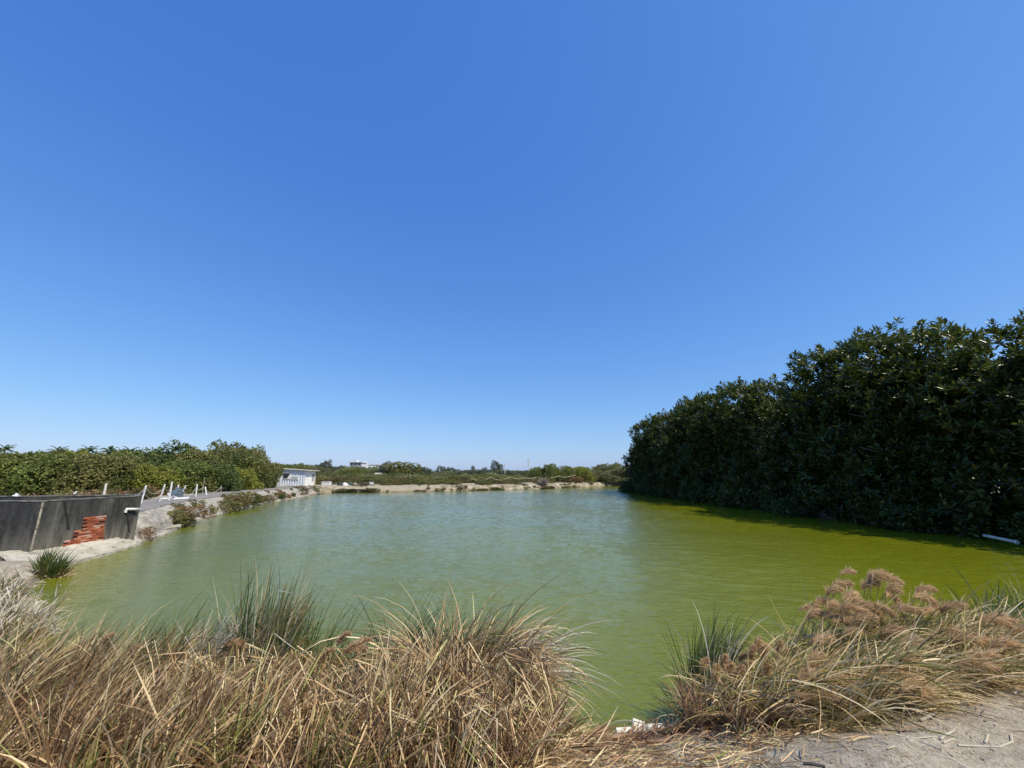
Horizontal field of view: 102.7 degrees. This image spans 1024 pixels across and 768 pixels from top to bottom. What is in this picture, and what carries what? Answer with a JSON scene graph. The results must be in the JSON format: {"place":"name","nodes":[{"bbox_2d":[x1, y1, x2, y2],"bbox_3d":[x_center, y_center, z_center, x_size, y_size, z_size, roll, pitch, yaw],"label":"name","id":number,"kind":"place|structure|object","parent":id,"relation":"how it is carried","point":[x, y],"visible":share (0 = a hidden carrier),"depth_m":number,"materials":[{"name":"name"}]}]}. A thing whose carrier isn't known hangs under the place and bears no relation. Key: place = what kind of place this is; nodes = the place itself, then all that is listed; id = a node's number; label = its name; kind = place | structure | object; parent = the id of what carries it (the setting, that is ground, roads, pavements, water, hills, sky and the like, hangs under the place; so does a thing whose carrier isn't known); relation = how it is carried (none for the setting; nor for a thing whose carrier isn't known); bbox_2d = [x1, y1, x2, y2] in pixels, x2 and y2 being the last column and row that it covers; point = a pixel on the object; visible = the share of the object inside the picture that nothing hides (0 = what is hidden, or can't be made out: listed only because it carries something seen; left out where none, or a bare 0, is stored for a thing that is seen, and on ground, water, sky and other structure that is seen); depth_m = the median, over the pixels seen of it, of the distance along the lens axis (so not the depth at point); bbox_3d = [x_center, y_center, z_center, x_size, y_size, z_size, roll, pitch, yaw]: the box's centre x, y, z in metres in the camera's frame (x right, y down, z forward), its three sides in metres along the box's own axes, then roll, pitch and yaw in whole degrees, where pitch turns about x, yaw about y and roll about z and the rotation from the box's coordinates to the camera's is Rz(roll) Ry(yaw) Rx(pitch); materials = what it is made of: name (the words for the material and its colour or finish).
{"place":"outdoors","nodes":[
{"label":"outdoors","id":0,"kind":"place"},
{"bbox_2d":[139,486,306,511],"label":"path","id":1,"kind":"structure","parent":0,"point":[147,504],"depth_m":27.85,"materials":[{"name":"concrete"}]},
{"bbox_2d":[161,485,188,498],"bbox_3d":[-22.730,7.355,27.816,1.601,1.026,1.300,0,-13,0],"label":"aerator","id":2,"kind":"object","parent":1,"relation":"on","point":[177,491],"visible":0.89,"depth_m":27.61,"materials":[{"name":"paint"}]},
{"bbox_2d":[135,486,315,542],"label":"concrete bank","id":3,"kind":"structure","parent":0,"point":[159,518],"depth_m":20.32,"materials":[{"name":"grey concrete"}]},
{"bbox_2d":[138,526,156,540],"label":"bank bush","id":4,"kind":"object","parent":3,"relation":"on","point":[145,531],"visible":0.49,"depth_m":16.75,"materials":[{"name":"brown plant"}]},
{"bbox_2d":[166,509,190,525],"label":"bank bush","id":5,"kind":"object","parent":3,"relation":"on","point":[172,512],"visible":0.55,"depth_m":20.82,"materials":[{"name":"green plant"}]},
{"bbox_2d":[175,513,197,526],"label":"bank bush","id":6,"kind":"object","parent":3,"relation":"on","point":[192,520],"visible":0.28,"depth_m":21.36,"materials":[{"name":"green plant"}]},
{"bbox_2d":[174,505,215,518],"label":"bank bush","id":7,"kind":"object","parent":3,"relation":"on","point":[203,513],"visible":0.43,"depth_m":22.86,"materials":[{"name":"brown plant"}]},
{"bbox_2d":[217,500,243,512],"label":"bank bush","id":8,"kind":"object","parent":3,"relation":"on","point":[235,506],"visible":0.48,"depth_m":29.41,"materials":[{"name":"green plant"}]},
{"bbox_2d":[222,495,252,507],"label":"bank bush","id":9,"kind":"object","parent":3,"relation":"on","point":[240,499],"visible":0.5,"depth_m":31.23,"materials":[{"name":"green plant"}]},
{"bbox_2d":[171,488,307,525],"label":"dry weeds","id":10,"kind":"object","parent":3,"relation":"on","point":[211,508],"visible":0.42,"depth_m":26.57,"materials":[{"name":"brown plant"}]},
{"bbox_2d":[221,492,265,505],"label":"bank bush","id":11,"kind":"object","parent":3,"relation":"on","point":[257,497],"visible":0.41,"depth_m":33.23,"materials":[{"name":"green plant"}]},
{"bbox_2d":[275,468,317,485],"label":"metal shed","id":12,"kind":"structure","parent":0,"point":[295,477],"depth_m":65.05,"materials":[{"name":"white metal"}]},
{"bbox_2d":[321,482,606,492],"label":"bank","id":13,"kind":"structure","parent":0,"point":[505,486],"depth_m":76.88,"materials":[{"name":"soil"}]},
{"bbox_2d":[331,482,578,492],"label":"bank weeds","id":14,"kind":"object","parent":13,"relation":"on","point":[371,489],"visible":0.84,"depth_m":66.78,"materials":[{"name":"plant"}]},
{"bbox_2d":[0,480,1023,767],"bbox_3d":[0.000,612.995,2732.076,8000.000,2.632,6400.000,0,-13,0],"label":"ground","id":15,"kind":"structure","parent":0,"point":[876,752],"depth_m":2.57,"materials":[{"name":"beige soil"}]},
{"bbox_2d":[0,565,45,602],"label":"dry reed clump","id":16,"kind":"object","parent":15,"relation":"on","point":[8,584],"visible":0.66,"depth_m":8.29,"materials":[{"name":"plant"}]},
{"bbox_2d":[0,451,66,494],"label":"bush","id":17,"kind":"object","parent":15,"relation":"on","point":[10,466],"visible":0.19,"depth_m":32.01,"materials":[{"name":"green plant"}]},
{"bbox_2d":[0,588,74,651],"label":"dry reed clump","id":18,"kind":"object","parent":15,"relation":"on","point":[25,623],"visible":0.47,"depth_m":6.73,"materials":[{"name":"plant"}]},
{"bbox_2d":[0,584,74,625],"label":"dry reed clump","id":19,"kind":"object","parent":15,"relation":"on","point":[17,609],"visible":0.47,"depth_m":7.47,"materials":[{"name":"plant"}]},
{"bbox_2d":[0,451,92,495],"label":"bush","id":20,"kind":"object","parent":15,"relation":"on","point":[15,480],"visible":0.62,"depth_m":31.53,"materials":[{"name":"green plant"}]},
{"bbox_2d":[21,538,87,579],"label":"grass tuft","id":21,"kind":"object","parent":15,"relation":"on","point":[47,566],"visible":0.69,"depth_m":10.67,"materials":[{"name":"plant"}]},
{"bbox_2d":[0,535,141,578],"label":"concrete ledge","id":22,"kind":"object","parent":15,"relation":"on","point":[90,550],"visible":0.56,"depth_m":13.05,"materials":[{"name":"beige concrete"}]},
{"bbox_2d":[0,494,142,560],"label":"water tank","id":23,"kind":"object","parent":15,"relation":"on","point":[26,522],"visible":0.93,"depth_m":13.23,"materials":[{"name":"concrete"}]},
{"bbox_2d":[17,450,126,494],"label":"bush","id":24,"kind":"object","parent":15,"relation":"on","point":[84,459],"visible":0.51,"depth_m":33.25,"materials":[{"name":"green plant"}]},
{"bbox_2d":[63,447,89,460],"bbox_3d":[-40.204,8.040,37.096,2.987,4.570,3.095,6,-14,-25],"label":"tree","id":25,"kind":"object","parent":15,"relation":"on","point":[81,451],"visible":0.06,"depth_m":37.36,"materials":[{"name":"green plant"}]},
{"bbox_2d":[0,618,171,672],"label":"reed clump","id":26,"kind":"object","parent":15,"relation":"on","point":[8,651],"visible":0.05,"depth_m":3.91,"materials":[{"name":"plant"}]},
{"bbox_2d":[47,458,135,491],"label":"bush","id":27,"kind":"object","parent":15,"relation":"on","point":[106,474],"visible":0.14,"depth_m":34.46,"materials":[{"name":"green plant"}]},
{"bbox_2d":[0,645,203,767],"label":"reed clump","id":28,"kind":"object","parent":15,"relation":"on","point":[11,694],"visible":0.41,"depth_m":2.39,"materials":[{"name":"plant"}]},
{"bbox_2d":[0,599,212,725],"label":"reed clump","id":29,"kind":"object","parent":15,"relation":"on","point":[56,655],"visible":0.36,"depth_m":2.95,"materials":[{"name":"plant"}]},
{"bbox_2d":[14,488,203,495],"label":"dry scrub","id":30,"kind":"object","parent":15,"relation":"on","point":[110,493],"visible":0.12,"depth_m":23.95,"materials":[{"name":"plant"}]},
{"bbox_2d":[91,453,153,491],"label":"bush","id":31,"kind":"object","parent":15,"relation":"on","point":[131,464],"visible":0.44,"depth_m":34.99,"materials":[{"name":"green plant"}]},
{"bbox_2d":[21,485,228,499],"bbox_3d":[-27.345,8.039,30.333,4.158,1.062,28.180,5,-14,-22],"label":"dry scrub","id":32,"kind":"object","parent":15,"relation":"on","point":[139,490],"visible":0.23,"depth_m":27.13,"materials":[{"name":"plant"}]},
{"bbox_2d":[107,448,151,462],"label":"tree","id":33,"kind":"object","parent":15,"relation":"on","point":[118,453],"visible":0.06,"depth_m":48.12,"materials":[{"name":"green plant"}]},
{"bbox_2d":[9,447,284,489],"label":"thicket","id":34,"kind":"object","parent":15,"relation":"on","point":[243,460],"visible":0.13,"depth_m":47.70,"materials":[{"name":"green plant"}]},
{"bbox_2d":[1,449,292,489],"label":"thicket","id":35,"kind":"object","parent":15,"relation":"on","point":[63,451],"visible":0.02,"depth_m":48.48,"materials":[{"name":"green plant"}]},
{"bbox_2d":[0,584,301,695],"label":"reed clump","id":36,"kind":"object","parent":15,"relation":"on","point":[79,655],"visible":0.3,"depth_m":3.31,"materials":[{"name":"plant"}]},
{"bbox_2d":[0,648,306,767],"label":"reed clump","id":37,"kind":"object","parent":15,"relation":"on","point":[45,698],"visible":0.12,"depth_m":2.44,"materials":[{"name":"brown plant"}]},
{"bbox_2d":[125,463,187,489],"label":"bush","id":38,"kind":"object","parent":15,"relation":"on","point":[154,470],"visible":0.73,"depth_m":35.11,"materials":[{"name":"green plant"}]},
{"bbox_2d":[18,584,318,678],"bbox_3d":[-2.949,2.579,3.773,2.164,1.478,2.111,0,-13,0],"label":"reed clump","id":39,"kind":"object","parent":15,"relation":"on","point":[217,633],"visible":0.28,"depth_m":3.56,"materials":[{"name":"plant"}]},
{"bbox_2d":[130,437,206,470],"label":"tree","id":40,"kind":"object","parent":15,"relation":"on","point":[179,447],"visible":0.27,"depth_m":44.77,"materials":[{"name":"green plant"}]},
{"bbox_2d":[0,633,349,767],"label":"reed clump","id":41,"kind":"object","parent":15,"relation":"on","point":[142,756],"visible":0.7,"depth_m":2.19,"materials":[{"name":"plant"}]},
{"bbox_2d":[147,458,230,493],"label":"bush","id":42,"kind":"object","parent":15,"relation":"on","point":[193,469],"visible":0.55,"depth_m":38.18,"materials":[{"name":"green plant"}]},
{"bbox_2d":[188,462,244,492],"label":"bush","id":43,"kind":"object","parent":15,"relation":"on","point":[233,481],"visible":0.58,"depth_m":40.14,"materials":[{"name":"green plant"}]},
{"bbox_2d":[100,629,364,713],"bbox_3d":[-2.025,2.377,3.080,2.080,1.126,1.661,0,-13,0],"label":"reed clump","id":44,"kind":"object","parent":15,"relation":"on","point":[199,663],"visible":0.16,"depth_m":3.02,"materials":[{"name":"plant"}]},
{"bbox_2d":[205,438,264,467],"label":"tree","id":45,"kind":"object","parent":15,"relation":"on","point":[223,445],"visible":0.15,"depth_m":52.68,"materials":[{"name":"green plant"}]},
{"bbox_2d":[210,466,264,489],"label":"bush","id":46,"kind":"object","parent":15,"relation":"on","point":[252,474],"visible":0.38,"depth_m":45.16,"materials":[{"name":"green plant"}]},
{"bbox_2d":[148,538,353,682],"bbox_3d":[-2.224,2.240,3.759,1.387,1.744,1.477,0,-13,0],"label":"reed clump","id":47,"kind":"object","parent":15,"relation":"on","point":[280,630],"visible":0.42,"depth_m":3.74,"materials":[{"name":"plant"}]},
{"bbox_2d":[238,444,281,483],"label":"tree","id":48,"kind":"object","parent":15,"relation":"on","point":[264,454],"visible":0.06,"depth_m":56.08,"materials":[{"name":"green plant"}]},
{"bbox_2d":[100,628,447,767],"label":"reed clump","id":49,"kind":"object","parent":15,"relation":"on","point":[324,758],"visible":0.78,"depth_m":2.23,"materials":[{"name":"plant"}]},
{"bbox_2d":[151,650,450,765],"bbox_3d":[-1.447,2.216,2.708,2.043,0.851,1.218,-3,-13,13],"label":"reed clump","id":50,"kind":"object","parent":15,"relation":"on","point":[298,683],"visible":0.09,"depth_m":2.66,"materials":[{"name":"plant"}]},
{"bbox_2d":[0,661,638,767],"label":"dry grass","id":51,"kind":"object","parent":15,"relation":"on","point":[587,741],"visible":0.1,"depth_m":2.67,"materials":[{"name":"beige plant"}]},
{"bbox_2d":[249,569,394,663],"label":"reed clump","id":52,"kind":"object","parent":15,"relation":"on","point":[328,641],"visible":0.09,"depth_m":4.12,"materials":[{"name":"plant"}]},
{"bbox_2d":[253,613,429,692],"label":"reed clump","id":53,"kind":"object","parent":15,"relation":"on","point":[359,645],"visible":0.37,"depth_m":3.29,"materials":[{"name":"plant"}]},
{"bbox_2d":[336,467,367,475],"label":"bushy tree","id":54,"kind":"object","parent":15,"relation":"on","point":[355,470],"visible":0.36,"depth_m":108.46,"materials":[{"name":"green plant"}]},
{"bbox_2d":[349,460,380,467],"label":"white house","id":55,"kind":"structure","parent":15,"relation":"on","point":[357,463],"depth_m":221.03,"materials":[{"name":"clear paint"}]},
{"bbox_2d":[382,461,422,473],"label":"bushy tree","id":56,"kind":"object","parent":15,"relation":"on","point":[406,465],"visible":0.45,"depth_m":103.24,"materials":[{"name":"green plant"}]},
{"bbox_2d":[277,640,543,767],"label":"reed clump","id":57,"kind":"object","parent":15,"relation":"on","point":[465,746],"visible":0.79,"depth_m":2.27,"materials":[{"name":"plant"}]},
{"bbox_2d":[344,576,485,659],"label":"reed clump","id":58,"kind":"object","parent":15,"relation":"on","point":[425,628],"visible":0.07,"depth_m":4.00,"materials":[{"name":"plant"}]},
{"bbox_2d":[277,462,632,482],"bbox_3d":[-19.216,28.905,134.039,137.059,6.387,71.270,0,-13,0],"label":"woods","id":59,"kind":"object","parent":15,"relation":"on","point":[610,476],"visible":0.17,"depth_m":106.05,"materials":[{"name":"green plant"}]},
{"bbox_2d":[311,637,599,767],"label":"reed clump","id":60,"kind":"object","parent":15,"relation":"on","point":[548,734],"visible":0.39,"depth_m":2.47,"materials":[{"name":"plant"}]},
{"bbox_2d":[314,472,600,484],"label":"scrub","id":61,"kind":"object","parent":15,"relation":"on","point":[428,479],"visible":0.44,"depth_m":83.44,"materials":[{"name":"green plant"}]},
{"bbox_2d":[306,551,624,738],"bbox_3d":[-0.296,2.333,3.650,2.658,1.678,2.648,0,-13,0],"label":"reed clump","id":62,"kind":"object","parent":15,"relation":"on","point":[503,640],"visible":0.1,"depth_m":3.52,"materials":[{"name":"plant"}]},
{"bbox_2d":[331,621,609,755],"bbox_3d":[-0.373,2.383,2.968,2.251,1.250,1.510,0,-13,0],"label":"reed clump","id":63,"kind":"object","parent":15,"relation":"on","point":[529,682],"visible":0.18,"depth_m":2.85,"materials":[{"name":"plant"}]},
{"bbox_2d":[525,466,544,476],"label":"bushy tree","id":64,"kind":"object","parent":15,"relation":"on","point":[535,469],"visible":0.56,"depth_m":100.93,"materials":[{"name":"green plant"}]},
{"bbox_2d":[538,463,558,479],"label":"bushy tree","id":65,"kind":"object","parent":15,"relation":"on","point":[548,469],"visible":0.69,"depth_m":100.87,"materials":[{"name":"green plant"}]},
{"bbox_2d":[529,705,591,749],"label":"reed clump","id":66,"kind":"object","parent":15,"relation":"on","point":[564,729],"visible":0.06,"depth_m":2.85,"materials":[{"name":"plant"}]},
{"bbox_2d":[557,465,575,481],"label":"bushy tree","id":67,"kind":"object","parent":15,"relation":"on","point":[568,471],"visible":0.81,"depth_m":100.54,"materials":[{"name":"green plant"}]},
{"bbox_2d":[570,466,595,481],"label":"bushy tree","id":68,"kind":"object","parent":15,"relation":"on","point":[588,475],"visible":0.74,"depth_m":102.18,"materials":[{"name":"green plant"}]},
{"bbox_2d":[590,463,613,474],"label":"bushy tree","id":69,"kind":"object","parent":15,"relation":"on","point":[599,467],"visible":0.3,"depth_m":111.73,"materials":[{"name":"green plant"}]},
{"bbox_2d":[621,432,646,485],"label":"rubber tree","id":70,"kind":"object","parent":15,"relation":"on","point":[628,472],"visible":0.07,"depth_m":64.87,"materials":[{"name":"green plant"}]},
{"bbox_2d":[627,413,664,493],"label":"rubber tree","id":71,"kind":"object","parent":15,"relation":"on","point":[644,445],"visible":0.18,"depth_m":59.30,"materials":[{"name":"green plant"}]},
{"bbox_2d":[566,709,742,755],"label":"reed litter","id":72,"kind":"object","parent":15,"relation":"on","point":[643,733],"visible":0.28,"depth_m":3.33,"materials":[{"name":"brown plant"}]},
{"bbox_2d":[638,408,684,495],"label":"rubber tree","id":73,"kind":"object","parent":15,"relation":"on","point":[657,430],"visible":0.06,"depth_m":53.68,"materials":[{"name":"green plant"}]},
{"bbox_2d":[647,397,711,492],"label":"rubber tree","id":74,"kind":"object","parent":15,"relation":"on","point":[671,463],"visible":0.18,"depth_m":47.45,"materials":[{"name":"green plant"}]},
{"bbox_2d":[654,593,768,720],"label":"reed clump","id":75,"kind":"object","parent":15,"relation":"on","point":[712,654],"visible":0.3,"depth_m":4.41,"materials":[{"name":"plant"}]},
{"bbox_2d":[672,380,751,502],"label":"rubber tree","id":76,"kind":"object","parent":15,"relation":"on","point":[701,450],"visible":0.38,"depth_m":41.08,"materials":[{"name":"green plant"}]},
{"bbox_2d":[697,374,793,507],"bbox_3d":[22.096,4.951,36.559,9.342,11.942,10.062,-1,-13,7],"label":"rubber tree","id":77,"kind":"object","parent":15,"relation":"on","point":[738,446],"visible":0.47,"depth_m":35.66,"materials":[{"name":"green plant"}]},
{"bbox_2d":[644,636,850,728],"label":"reed clump","id":78,"kind":"object","parent":15,"relation":"on","point":[766,666],"visible":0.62,"depth_m":3.66,"materials":[{"name":"plant"}]},
{"bbox_2d":[647,659,854,741],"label":"reed clump","id":79,"kind":"object","parent":15,"relation":"on","point":[747,716],"visible":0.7,"depth_m":3.17,"materials":[{"name":"plant"}]},
{"bbox_2d":[494,669,1023,767],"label":"straw litter","id":80,"kind":"object","parent":15,"relation":"on","point":[646,761],"visible":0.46,"depth_m":2.66,"materials":[{"name":"beige plant"}]},
{"bbox_2d":[745,384,836,500],"bbox_3d":[22.165,4.659,30.730,8.088,9.845,8.065,-8,-15,33],"label":"rubber tree","id":81,"kind":"object","parent":15,"relation":"on","point":[775,463],"visible":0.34,"depth_m":30.56,"materials":[{"name":"green plant"}]},
{"bbox_2d":[617,479,1023,544],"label":"undergrowth","id":82,"kind":"object","parent":15,"relation":"on","point":[892,513],"visible":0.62,"depth_m":21.34,"materials":[{"name":"plant"}]},
{"bbox_2d":[620,704,1020,767],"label":"scattered straw","id":83,"kind":"object","parent":15,"relation":"on","point":[882,733],"visible":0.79,"depth_m":2.55,"materials":[{"name":"beige plant"}]},
{"bbox_2d":[726,567,949,668],"bbox_3d":[3.510,2.819,4.332,2.244,1.663,2.116,0,-13,0],"label":"reed clump","id":84,"kind":"object","parent":15,"relation":"on","point":[849,618],"visible":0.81,"depth_m":4.21,"materials":[{"name":"plant"}]},
{"bbox_2d":[659,566,1021,748],"bbox_3d":[2.498,2.247,3.304,2.571,1.461,1.908,0,-13,0],"label":"reed clump","id":85,"kind":"object","parent":15,"relation":"on","point":[844,693],"visible":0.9,"depth_m":2.99,"materials":[{"name":"plant"}]},
{"bbox_2d":[775,325,927,522],"bbox_3d":[22.043,2.679,26.715,9.330,12.068,10.163,-2,-13,10],"label":"rubber tree","id":86,"kind":"object","parent":15,"relation":"on","point":[826,432],"visible":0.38,"depth_m":25.46,"materials":[{"name":"green plant"}]},
{"bbox_2d":[687,692,1023,767],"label":"gravel","id":87,"kind":"structure","parent":15,"relation":"on","point":[951,755],"depth_m":2.54,"materials":[{"name":"grey gravel"}]},
{"bbox_2d":[770,568,1023,678],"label":"reed clump","id":88,"kind":"object","parent":15,"relation":"on","point":[928,598],"visible":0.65,"depth_m":3.92,"materials":[{"name":"plant"}]},
{"bbox_2d":[794,600,1023,725],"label":"reed clump","id":89,"kind":"object","parent":15,"relation":"on","point":[1007,675],"visible":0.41,"depth_m":3.16,"materials":[{"name":"plant"}]},
{"bbox_2d":[822,316,1017,537],"bbox_3d":[22.033,1.925,21.982,8.968,11.465,9.659,6,-14,-26],"label":"rubber tree","id":90,"kind":"object","parent":15,"relation":"on","point":[893,429],"visible":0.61,"depth_m":21.10,"materials":[{"name":"green plant"}]},
{"bbox_2d":[830,582,1023,684],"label":"reed clump","id":91,"kind":"object","parent":15,"relation":"on","point":[1007,623],"visible":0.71,"depth_m":3.59,"materials":[{"name":"plant"}]},
{"bbox_2d":[875,575,1023,633],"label":"reed clump","id":92,"kind":"object","parent":15,"relation":"on","point":[997,610],"visible":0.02,"depth_m":4.92,"materials":[{"name":"plant"}]},
{"bbox_2d":[884,563,1023,628],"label":"reed clump","id":93,"kind":"object","parent":15,"relation":"on","point":[995,604],"visible":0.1,"depth_m":5.79,"materials":[{"name":"brown plant"}]},
{"bbox_2d":[901,309,1023,528],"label":"rubber tree","id":94,"kind":"object","parent":15,"relation":"on","point":[999,389],"visible":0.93,"depth_m":17.53,"materials":[{"name":"green plant"}]},
{"bbox_2d":[957,734,1012,747],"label":"reed stalk","id":95,"kind":"object","parent":15,"relation":"on","point":[992,746],"visible":1,"depth_m":2.48,"materials":[{"name":"plant"}]},
{"bbox_2d":[0,0,1023,470],"label":"sky","id":96,"kind":"structure","parent":0,"point":[457,234],"materials":[{"name":"blue"}]},
{"bbox_2d":[2,486,1023,733],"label":"pond water","id":97,"kind":"structure","parent":0,"point":[646,572],"depth_m":11.59,"materials":[{"name":"green liquid"}]},
{"bbox_2d":[982,534,1019,543],"bbox_3d":[18.114,5.749,15.197,0.132,0.198,1.186,-1,-13,7],"label":"drain pipe","id":98,"kind":"object","parent":97,"relation":"on","point":[1002,539],"visible":1,"depth_m":15.10,"materials":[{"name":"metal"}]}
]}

